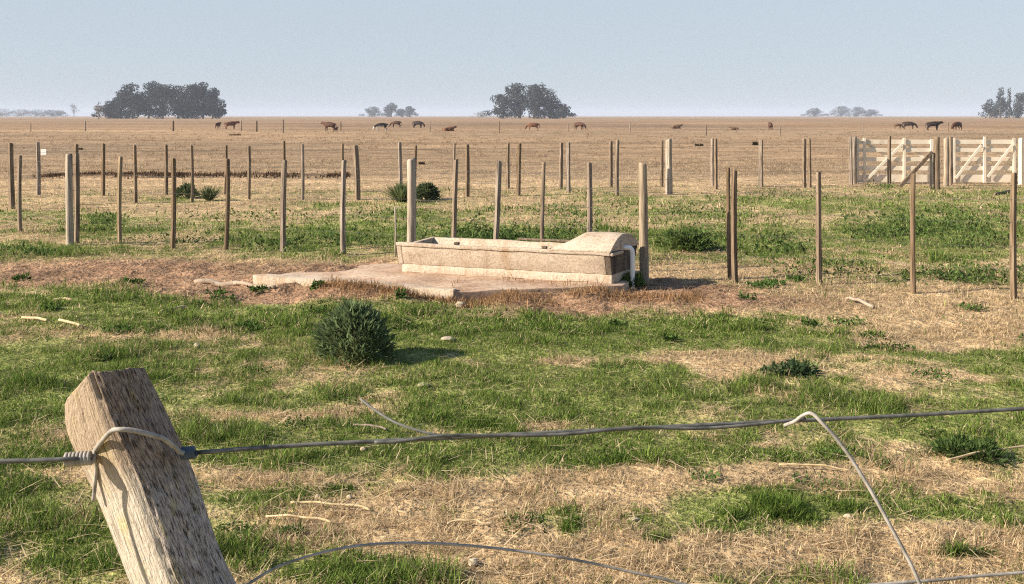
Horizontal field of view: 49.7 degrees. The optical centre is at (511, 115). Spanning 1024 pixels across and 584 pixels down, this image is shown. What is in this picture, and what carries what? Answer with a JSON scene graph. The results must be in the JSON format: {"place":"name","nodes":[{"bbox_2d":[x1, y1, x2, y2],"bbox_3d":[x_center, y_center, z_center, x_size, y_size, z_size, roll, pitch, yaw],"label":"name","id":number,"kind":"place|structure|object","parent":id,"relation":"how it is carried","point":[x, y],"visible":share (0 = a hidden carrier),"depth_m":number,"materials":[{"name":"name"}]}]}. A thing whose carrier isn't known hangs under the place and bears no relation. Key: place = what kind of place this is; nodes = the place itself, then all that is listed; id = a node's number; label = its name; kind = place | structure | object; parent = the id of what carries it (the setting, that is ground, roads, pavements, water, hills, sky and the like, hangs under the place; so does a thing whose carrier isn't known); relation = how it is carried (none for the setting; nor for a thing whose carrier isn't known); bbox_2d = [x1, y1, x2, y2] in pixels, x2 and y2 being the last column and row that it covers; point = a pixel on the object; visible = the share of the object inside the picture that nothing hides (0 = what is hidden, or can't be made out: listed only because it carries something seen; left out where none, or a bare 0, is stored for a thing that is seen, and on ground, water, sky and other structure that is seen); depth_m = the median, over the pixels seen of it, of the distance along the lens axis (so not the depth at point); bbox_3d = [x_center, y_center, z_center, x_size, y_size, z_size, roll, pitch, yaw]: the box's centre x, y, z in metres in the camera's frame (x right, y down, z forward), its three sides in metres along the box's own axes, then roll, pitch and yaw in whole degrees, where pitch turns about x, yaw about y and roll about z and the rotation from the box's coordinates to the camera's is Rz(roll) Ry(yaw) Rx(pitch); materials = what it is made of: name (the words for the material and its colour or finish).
{"place":"outdoors","nodes":[
{"label":"outdoors","id":0,"kind":"place"},
{"bbox_2d":[0,116,1023,583],"bbox_3d":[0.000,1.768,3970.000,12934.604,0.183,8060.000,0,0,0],"label":"ground","id":1,"kind":"structure","parent":0,"point":[636,130],"depth_m":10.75,"materials":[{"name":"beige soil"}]},
{"bbox_2d":[0,109,17,116],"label":"tree","id":2,"kind":"object","parent":1,"relation":"on","point":[3,112],"visible":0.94,"depth_m":2279.49,"materials":[{"name":"grey plant"}]},
{"bbox_2d":[6,109,34,116],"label":"tree","id":3,"kind":"object","parent":1,"relation":"on","point":[25,111],"visible":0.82,"depth_m":2279.79,"materials":[{"name":"grey plant"}]},
{"bbox_2d":[18,109,51,116],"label":"tree","id":4,"kind":"object","parent":1,"relation":"on","point":[35,114],"visible":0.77,"depth_m":2158.30,"materials":[{"name":"grey plant"}]},
{"bbox_2d":[21,316,48,321],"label":"straw stalk","id":5,"kind":"object","parent":1,"relation":"on","point":[34,317],"visible":1,"depth_m":9.62,"materials":[{"name":"beige plant"}]},
{"bbox_2d":[39,110,61,116],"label":"tree","id":6,"kind":"object","parent":1,"relation":"on","point":[50,112],"visible":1,"depth_m":2036.96,"materials":[{"name":"grey plant"}]},
{"bbox_2d":[50,110,67,116],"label":"tree","id":7,"kind":"object","parent":1,"relation":"on","point":[60,113],"visible":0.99,"depth_m":2039.50,"materials":[{"name":"grey plant"}]},
{"bbox_2d":[58,318,80,326],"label":"straw stalk","id":8,"kind":"object","parent":1,"relation":"on","point":[67,321],"visible":0.99,"depth_m":9.41,"materials":[{"name":"beige plant"}]},
{"bbox_2d":[91,102,104,118],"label":"tree","id":9,"kind":"object","parent":1,"relation":"on","point":[98,109],"visible":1,"depth_m":589.85,"materials":[{"name":"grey plant"}]},
{"bbox_2d":[92,101,128,118],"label":"tree","id":10,"kind":"object","parent":1,"relation":"on","point":[107,107],"visible":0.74,"depth_m":698.50,"materials":[{"name":"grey plant"}]},
{"bbox_2d":[102,90,141,118],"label":"tree","id":11,"kind":"object","parent":1,"relation":"on","point":[115,99],"visible":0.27,"depth_m":711.61,"materials":[{"name":"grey plant"}]},
{"bbox_2d":[110,82,153,118],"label":"tree","id":12,"kind":"object","parent":1,"relation":"on","point":[135,101],"visible":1,"depth_m":686.75,"materials":[{"name":"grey plant"}]},
{"bbox_2d":[128,81,169,118],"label":"tree","id":13,"kind":"object","parent":1,"relation":"on","point":[151,85],"visible":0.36,"depth_m":722.45,"materials":[{"name":"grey plant"}]},
{"bbox_2d":[141,84,184,118],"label":"tree","id":14,"kind":"object","parent":1,"relation":"on","point":[162,95],"visible":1,"depth_m":687.01,"materials":[{"name":"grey plant"}]},
{"bbox_2d":[158,305,185,313],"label":"straw stalk","id":15,"kind":"object","parent":1,"relation":"on","point":[183,306],"visible":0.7,"depth_m":10.13,"materials":[{"name":"beige plant"}]},
{"bbox_2d":[165,85,187,118],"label":"tree","id":16,"kind":"object","parent":1,"relation":"on","point":[179,90],"visible":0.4,"depth_m":715.07,"materials":[{"name":"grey plant"}]},
{"bbox_2d":[176,182,199,198],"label":"scrub bush","id":17,"kind":"object","parent":1,"relation":"on","point":[185,190],"visible":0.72,"depth_m":24.07,"materials":[{"name":"green plant"}]},
{"bbox_2d":[170,84,210,118],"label":"tree","id":18,"kind":"object","parent":1,"relation":"on","point":[190,103],"visible":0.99,"depth_m":687.03,"materials":[{"name":"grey plant"}]},
{"bbox_2d":[31,170,350,179],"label":"dark stubble weeds","id":19,"kind":"object","parent":1,"relation":"on","point":[276,173],"visible":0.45,"depth_m":32.35,"materials":[{"name":"brown plant"}]},
{"bbox_2d":[186,81,211,118],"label":"tree","id":20,"kind":"object","parent":1,"relation":"on","point":[201,86],"visible":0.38,"depth_m":698.79,"materials":[{"name":"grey plant"}]},
{"bbox_2d":[194,185,222,200],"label":"spiky plant","id":21,"kind":"object","parent":1,"relation":"on","point":[209,194],"visible":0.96,"depth_m":23.41,"materials":[{"name":"green plant"}]},
{"bbox_2d":[198,87,226,118],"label":"tree","id":22,"kind":"object","parent":1,"relation":"on","point":[213,103],"visible":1,"depth_m":688.01,"materials":[{"name":"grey plant"}]},
{"bbox_2d":[194,278,239,286],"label":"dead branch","id":23,"kind":"object","parent":1,"relation":"on","point":[209,281],"visible":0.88,"depth_m":11.81,"materials":[{"name":"beige wood"}]},
{"bbox_2d":[224,121,239,128],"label":"cow","id":24,"kind":"object","parent":1,"relation":"on","point":[231,123],"visible":1,"depth_m":147.11},
{"bbox_2d":[233,281,275,288],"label":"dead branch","id":25,"kind":"object","parent":1,"relation":"on","point":[235,283],"visible":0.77,"depth_m":11.54,"materials":[{"name":"beige wood"}]},
{"bbox_2d":[266,514,331,523],"bbox_3d":[-0.936,1.773,4.876,0.324,0.027,0.031,0,0,17],"label":"straw stalk","id":26,"kind":"object","parent":1,"relation":"on","point":[302,517],"visible":0.97,"depth_m":4.87,"materials":[{"name":"beige plant"}]},
{"bbox_2d":[321,122,335,130],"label":"cow","id":27,"kind":"object","parent":1,"relation":"on","point":[329,124],"visible":0.92,"depth_m":129.43},
{"bbox_2d":[290,501,370,510],"bbox_3d":[-0.825,1.775,5.041,0.389,0.023,0.032,0,0,12],"label":"straw stalk","id":28,"kind":"object","parent":1,"relation":"on","point":[335,504],"visible":0.95,"depth_m":5.04,"materials":[{"name":"beige plant"}]},
{"bbox_2d":[305,297,400,368],"bbox_3d":[-1.156,1.603,8.239,0.683,0.529,0.698,0,0,-41],"label":"bush","id":29,"kind":"object","parent":1,"relation":"on","point":[345,319],"visible":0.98,"depth_m":8.11,"materials":[{"name":"green plant"}]},
{"bbox_2d":[353,424,386,429],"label":"straw stalk","id":30,"kind":"object","parent":1,"relation":"on","point":[376,426],"visible":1,"depth_m":6.32,"materials":[{"name":"beige plant"}]},
{"bbox_2d":[359,106,381,116],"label":"tree","id":31,"kind":"object","parent":1,"relation":"on","point":[372,112],"visible":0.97,"depth_m":1797.25,"materials":[{"name":"grey plant"}]},
{"bbox_2d":[373,123,387,130],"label":"cow","id":32,"kind":"object","parent":1,"relation":"on","point":[378,125],"visible":1,"depth_m":129.36},
{"bbox_2d":[381,102,400,116],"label":"tree","id":33,"kind":"object","parent":1,"relation":"on","point":[390,108],"visible":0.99,"depth_m":1616.47,"materials":[{"name":"grey plant"}]},
{"bbox_2d":[389,121,401,126],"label":"cow","id":34,"kind":"object","parent":1,"relation":"on","point":[395,122],"visible":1,"depth_m":170.34},
{"bbox_2d":[394,207,396,256],"bbox_3d":[-1.485,1.530,14.087,0.028,0.740,0.025,0,0,22],"label":"cane stake","id":35,"kind":"object","parent":1,"relation":"on","point":[395,232],"visible":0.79,"depth_m":14.08,"materials":[{"name":"brown wood"}]},
{"bbox_2d":[394,109,407,116],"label":"tree","id":36,"kind":"object","parent":1,"relation":"on","point":[400,110],"visible":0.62,"depth_m":1677.91,"materials":[{"name":"grey plant"}]},
{"bbox_2d":[380,182,422,201],"bbox_3d":[-2.326,1.590,23.204,1.188,0.472,1.185,0,0,37],"label":"spiky plant","id":37,"kind":"object","parent":1,"relation":"on","point":[399,193],"visible":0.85,"depth_m":23.02,"materials":[{"name":"green plant"}]},
{"bbox_2d":[400,106,418,116],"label":"tree","id":38,"kind":"object","parent":1,"relation":"on","point":[409,110],"visible":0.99,"depth_m":1653.42,"materials":[{"name":"grey plant"}]},
{"bbox_2d":[412,121,424,127],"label":"cow","id":39,"kind":"object","parent":1,"relation":"on","point":[415,123],"visible":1,"depth_m":161.79},
{"bbox_2d":[0,137,852,208],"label":"wire fence","id":40,"kind":"object","parent":1,"relation":"on","point":[467,165],"visible":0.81,"depth_m":24.71,"materials":[{"name":"brown wood"}]},
{"bbox_2d":[416,181,442,199],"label":"scrub bush","id":41,"kind":"object","parent":1,"relation":"on","point":[429,190],"visible":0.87,"depth_m":23.68,"materials":[{"name":"green plant"}]},
{"bbox_2d":[253,262,638,302],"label":"trough slab","id":42,"kind":"structure","parent":1,"relation":"on","point":[389,274],"depth_m":11.45,"materials":[{"name":"concrete"}]},
{"bbox_2d":[396,232,638,288],"bbox_3d":[0.077,1.527,12.014,2.600,0.596,0.782,0,0,21],"label":"cattle trough","id":43,"kind":"object","parent":42,"relation":"on","point":[606,257],"visible":0.99,"depth_m":11.65,"materials":[{"name":"concrete"}]},
{"bbox_2d":[517,238,569,241],"bbox_3d":[0.410,1.376,12.234,0.737,0.020,0.059,0,0,20],"label":"wooden lath","id":44,"kind":"object","parent":43,"relation":"on","point":[538,239],"visible":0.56,"depth_m":12.23,"materials":[{"name":"brown wood"}]},
{"bbox_2d":[441,336,454,340],"bbox_3d":[-0.515,1.789,8.852,0.104,0.040,0.132,0,-6,29],"label":"stone","id":45,"kind":"object","parent":1,"relation":"on","point":[446,338],"visible":0.95,"depth_m":8.81,"materials":[{"name":"beige stone"}]},
{"bbox_2d":[442,126,456,130],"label":"cow","id":46,"kind":"object","parent":1,"relation":"on","point":[449,128],"visible":0.88,"depth_m":129.38},
{"bbox_2d":[18,136,890,195],"bbox_3d":[-1.307,1.291,26.661,22.910,1.536,1.425,0,0,-9],"label":"wire fence","id":47,"kind":"object","parent":1,"relation":"on","point":[166,150],"visible":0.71,"depth_m":27.20,"materials":[{"name":"brown wood"}]},
{"bbox_2d":[455,301,466,307],"bbox_3d":[-0.486,1.794,10.487,0.111,0.062,0.082,6,-2,-21],"label":"stone","id":48,"kind":"object","parent":1,"relation":"on","point":[459,303],"visible":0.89,"depth_m":10.45,"materials":[{"name":"beige stone"}]},
{"bbox_2d":[447,519,493,524],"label":"straw stalk","id":49,"kind":"object","parent":1,"relation":"on","point":[477,520],"visible":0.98,"depth_m":4.80,"materials":[{"name":"beige plant"}]},
{"bbox_2d":[468,558,477,566],"bbox_3d":[-0.154,1.777,4.396,0.038,0.035,0.045,0,0,2],"label":"stone","id":50,"kind":"object","parent":1,"relation":"on","point":[474,562],"visible":0.95,"depth_m":4.38,"materials":[{"name":"beige stone"}]},
{"bbox_2d":[30,119,948,136],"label":"wire fence","id":51,"kind":"object","parent":1,"relation":"on","point":[499,126],"visible":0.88,"depth_m":123.23,"materials":[{"name":"brown wood"}]},
{"bbox_2d":[483,94,522,118],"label":"tree","id":52,"kind":"object","parent":1,"relation":"on","point":[503,103],"visible":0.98,"depth_m":696.83,"materials":[{"name":"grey plant"}]},
{"bbox_2d":[0,159,1023,583],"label":"grass","id":53,"kind":"structure","parent":1,"relation":"on","point":[788,505],"depth_m":7.08,"materials":[{"name":"green plant"}]},
{"bbox_2d":[0,367,1023,583],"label":"wire fence","id":54,"kind":"object","parent":1,"relation":"on","point":[131,455],"visible":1,"depth_m":1.20,"materials":[{"name":"brown wood"}]},
{"bbox_2d":[0,177,1023,536],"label":"weeds","id":55,"kind":"object","parent":1,"relation":"on","point":[516,235],"visible":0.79,"depth_m":15.06,"materials":[{"name":"green plant"}]},
{"bbox_2d":[0,128,1023,173],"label":"dry tussock grass","id":56,"kind":"structure","parent":1,"relation":"on","point":[322,160],"depth_m":58.70,"materials":[{"name":"beige plant"}]},
{"bbox_2d":[315,270,709,309],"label":"brown weeds","id":57,"kind":"object","parent":1,"relation":"on","point":[340,284],"visible":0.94,"depth_m":10.81,"materials":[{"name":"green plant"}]},
{"bbox_2d":[493,83,544,118],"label":"tree","id":58,"kind":"object","parent":1,"relation":"on","point":[517,96],"visible":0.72,"depth_m":705.65,"materials":[{"name":"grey plant"}]},
{"bbox_2d":[17,153,1023,298],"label":"wire fence","id":59,"kind":"object","parent":1,"relation":"on","point":[72,232],"visible":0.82,"depth_m":13.36,"materials":[{"name":"brown wood"}]},
{"bbox_2d":[525,123,539,129],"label":"cow","id":60,"kind":"object","parent":1,"relation":"on","point":[533,125],"visible":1,"depth_m":134.81},
{"bbox_2d":[513,82,553,118],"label":"tree","id":61,"kind":"object","parent":1,"relation":"on","point":[535,93],"visible":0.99,"depth_m":688.74,"materials":[{"name":"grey plant"}]},
{"bbox_2d":[530,89,569,118],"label":"tree","id":62,"kind":"object","parent":1,"relation":"on","point":[549,102],"visible":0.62,"depth_m":697.77,"materials":[{"name":"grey plant"}]},
{"bbox_2d":[549,103,575,117],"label":"tree","id":63,"kind":"object","parent":1,"relation":"on","point":[561,111],"visible":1,"depth_m":688.04,"materials":[{"name":"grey plant"}]},
{"bbox_2d":[574,122,585,129],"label":"cow","id":64,"kind":"object","parent":1,"relation":"on","point":[577,124],"visible":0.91,"depth_m":140.67},
{"bbox_2d":[621,271,646,287],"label":"leafy weed","id":65,"kind":"object","parent":1,"relation":"on","point":[639,281],"visible":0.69,"depth_m":11.52,"materials":[{"name":"green plant"}]},
{"bbox_2d":[670,124,682,128],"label":"cow","id":66,"kind":"object","parent":1,"relation":"on","point":[676,126],"visible":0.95,"depth_m":154.07},
{"bbox_2d":[655,226,722,252],"bbox_3d":[2.370,1.660,14.870,0.864,0.353,0.866,0,0,32],"label":"leafy weed","id":67,"kind":"object","parent":1,"relation":"on","point":[681,238],"visible":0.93,"depth_m":14.71,"materials":[{"name":"green plant"}]},
{"bbox_2d":[759,355,820,378],"bbox_3d":[1.921,1.754,7.670,0.451,0.149,0.356,0,0,0],"label":"leafy weed","id":68,"kind":"object","parent":1,"relation":"on","point":[797,368],"visible":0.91,"depth_m":7.63,"materials":[{"name":"green plant"}]},
{"bbox_2d":[800,108,827,116],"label":"tree","id":69,"kind":"object","parent":1,"relation":"on","point":[815,112],"visible":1,"depth_m":2037.83,"materials":[{"name":"grey plant"}]},
{"bbox_2d":[779,463,850,470],"bbox_3d":[1.528,1.770,5.577,0.355,0.026,0.021,0,0,10],"label":"straw stalk","id":70,"kind":"object","parent":1,"relation":"on","point":[813,465],"visible":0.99,"depth_m":5.58,"materials":[{"name":"beige plant"}]},
{"bbox_2d":[825,106,859,116],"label":"tree","id":71,"kind":"object","parent":1,"relation":"on","point":[843,112],"visible":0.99,"depth_m":2156.66,"materials":[{"name":"grey plant"}]},
{"bbox_2d":[852,136,856,183],"bbox_3d":[9.042,1.294,29.183,0.132,1.505,0.129,0,0,0],"label":"gate post","id":72,"kind":"object","parent":1,"relation":"on","point":[854,145],"visible":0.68,"depth_m":29.13,"materials":[{"name":"brown wood"}]},
{"bbox_2d":[857,138,933,182],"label":"field gate","id":73,"kind":"structure","parent":72,"relation":"attached to","point":[865,178],"depth_m":29.29,"materials":[{"name":"beige paint"}]},
{"bbox_2d":[847,107,868,116],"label":"tree","id":74,"kind":"object","parent":1,"relation":"on","point":[859,111],"visible":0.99,"depth_m":2157.88,"materials":[{"name":"grey plant"}]},
{"bbox_2d":[845,297,874,308],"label":"straw stalk","id":75,"kind":"object","parent":1,"relation":"on","point":[862,302],"visible":0.98,"depth_m":10.51,"materials":[{"name":"beige plant"}]},
{"bbox_2d":[860,109,881,116],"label":"tree","id":76,"kind":"object","parent":1,"relation":"on","point":[871,112],"visible":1,"depth_m":2156.15,"materials":[{"name":"grey plant"}]},
{"bbox_2d":[902,122,917,128],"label":"cow","id":77,"kind":"object","parent":1,"relation":"on","point":[909,124],"visible":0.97,"depth_m":147.04},
{"bbox_2d":[898,136,939,189],"bbox_3d":[9.902,1.277,26.903,1.115,1.543,0.176,0,0,-11],"label":"gate post","id":78,"kind":"object","parent":1,"relation":"on","point":[933,157],"visible":0.93,"depth_m":26.94,"materials":[{"name":"brown wood"}]},
{"bbox_2d":[925,121,943,129],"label":"cow","id":79,"kind":"object","parent":1,"relation":"on","point":[929,124],"visible":0.95,"depth_m":134.81},
{"bbox_2d":[943,137,948,185],"bbox_3d":[11.067,1.295,28.170,0.146,1.499,0.131,0,0,-13],"label":"gate post","id":80,"kind":"object","parent":1,"relation":"on","point":[946,162],"visible":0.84,"depth_m":28.11,"materials":[{"name":"brown wood"}]},
{"bbox_2d":[949,136,952,184],"bbox_3d":[11.392,1.289,28.669,0.104,1.513,0.095,0,0,0],"label":"gate post","id":81,"kind":"object","parent":1,"relation":"on","point":[950,160],"visible":0.77,"depth_m":28.63,"materials":[{"name":"brown wood"}]},
{"bbox_2d":[951,122,961,129],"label":"cow","id":82,"kind":"object","parent":1,"relation":"on","point":[955,124],"visible":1,"depth_m":134.63},
{"bbox_2d":[924,432,1020,467],"bbox_3d":[2.423,1.753,5.822,0.483,0.151,0.336,0,0,41],"label":"leafy weed","id":83,"kind":"object","parent":1,"relation":"on","point":[960,445],"visible":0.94,"depth_m":5.78,"materials":[{"name":"green plant"}]},
{"bbox_2d":[946,445,1023,460],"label":"straw stalk","id":84,"kind":"object","parent":1,"relation":"on","point":[972,453],"visible":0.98,"depth_m":5.69,"materials":[{"name":"beige plant"}]},
{"bbox_2d":[977,99,1001,117],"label":"tree","id":85,"kind":"object","parent":1,"relation":"on","point":[988,110],"visible":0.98,"depth_m":799.57,"materials":[{"name":"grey plant"}]},
{"bbox_2d":[993,87,1006,117],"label":"tree","id":86,"kind":"object","parent":1,"relation":"on","point":[999,107],"visible":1,"depth_m":794.42,"materials":[{"name":"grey plant"}]},
{"bbox_2d":[993,190,1009,194],"bbox_3d":[11.344,1.767,25.531,0.070,0.068,1.517,0,0,37],"label":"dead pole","id":87,"kind":"object","parent":1,"relation":"on","point":[1003,192],"visible":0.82,"depth_m":25.40,"materials":[{"name":"grey wood"}]},
{"bbox_2d":[995,100,1010,117],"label":"tree","id":88,"kind":"object","parent":1,"relation":"on","point":[1005,114],"visible":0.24,"depth_m":808.72,"materials":[{"name":"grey plant"}]},
{"bbox_2d":[1006,88,1012,117],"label":"tree","id":89,"kind":"object","parent":1,"relation":"on","point":[1009,100],"visible":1,"depth_m":789.52,"materials":[{"name":"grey plant"}]},
{"bbox_2d":[1008,93,1023,117],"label":"tree","id":90,"kind":"object","parent":1,"relation":"on","point":[1019,109],"visible":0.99,"depth_m":787.79,"materials":[{"name":"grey plant"}]},
{"bbox_2d":[1018,138,1023,184],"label":"gate post","id":91,"kind":"object","parent":1,"relation":"on","point":[1020,168],"visible":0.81,"depth_m":28.88,"materials":[{"name":"beige paint"}]},
{"bbox_2d":[953,137,1016,182],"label":"field gate","id":92,"kind":"structure","parent":91,"relation":"attached to","point":[983,178],"depth_m":29.29,"materials":[{"name":"beige paint"}]},
{"bbox_2d":[0,0,1023,115],"label":"sky","id":93,"kind":"structure","parent":0,"point":[263,57],"materials":[{"name":"blue"}]}
]}

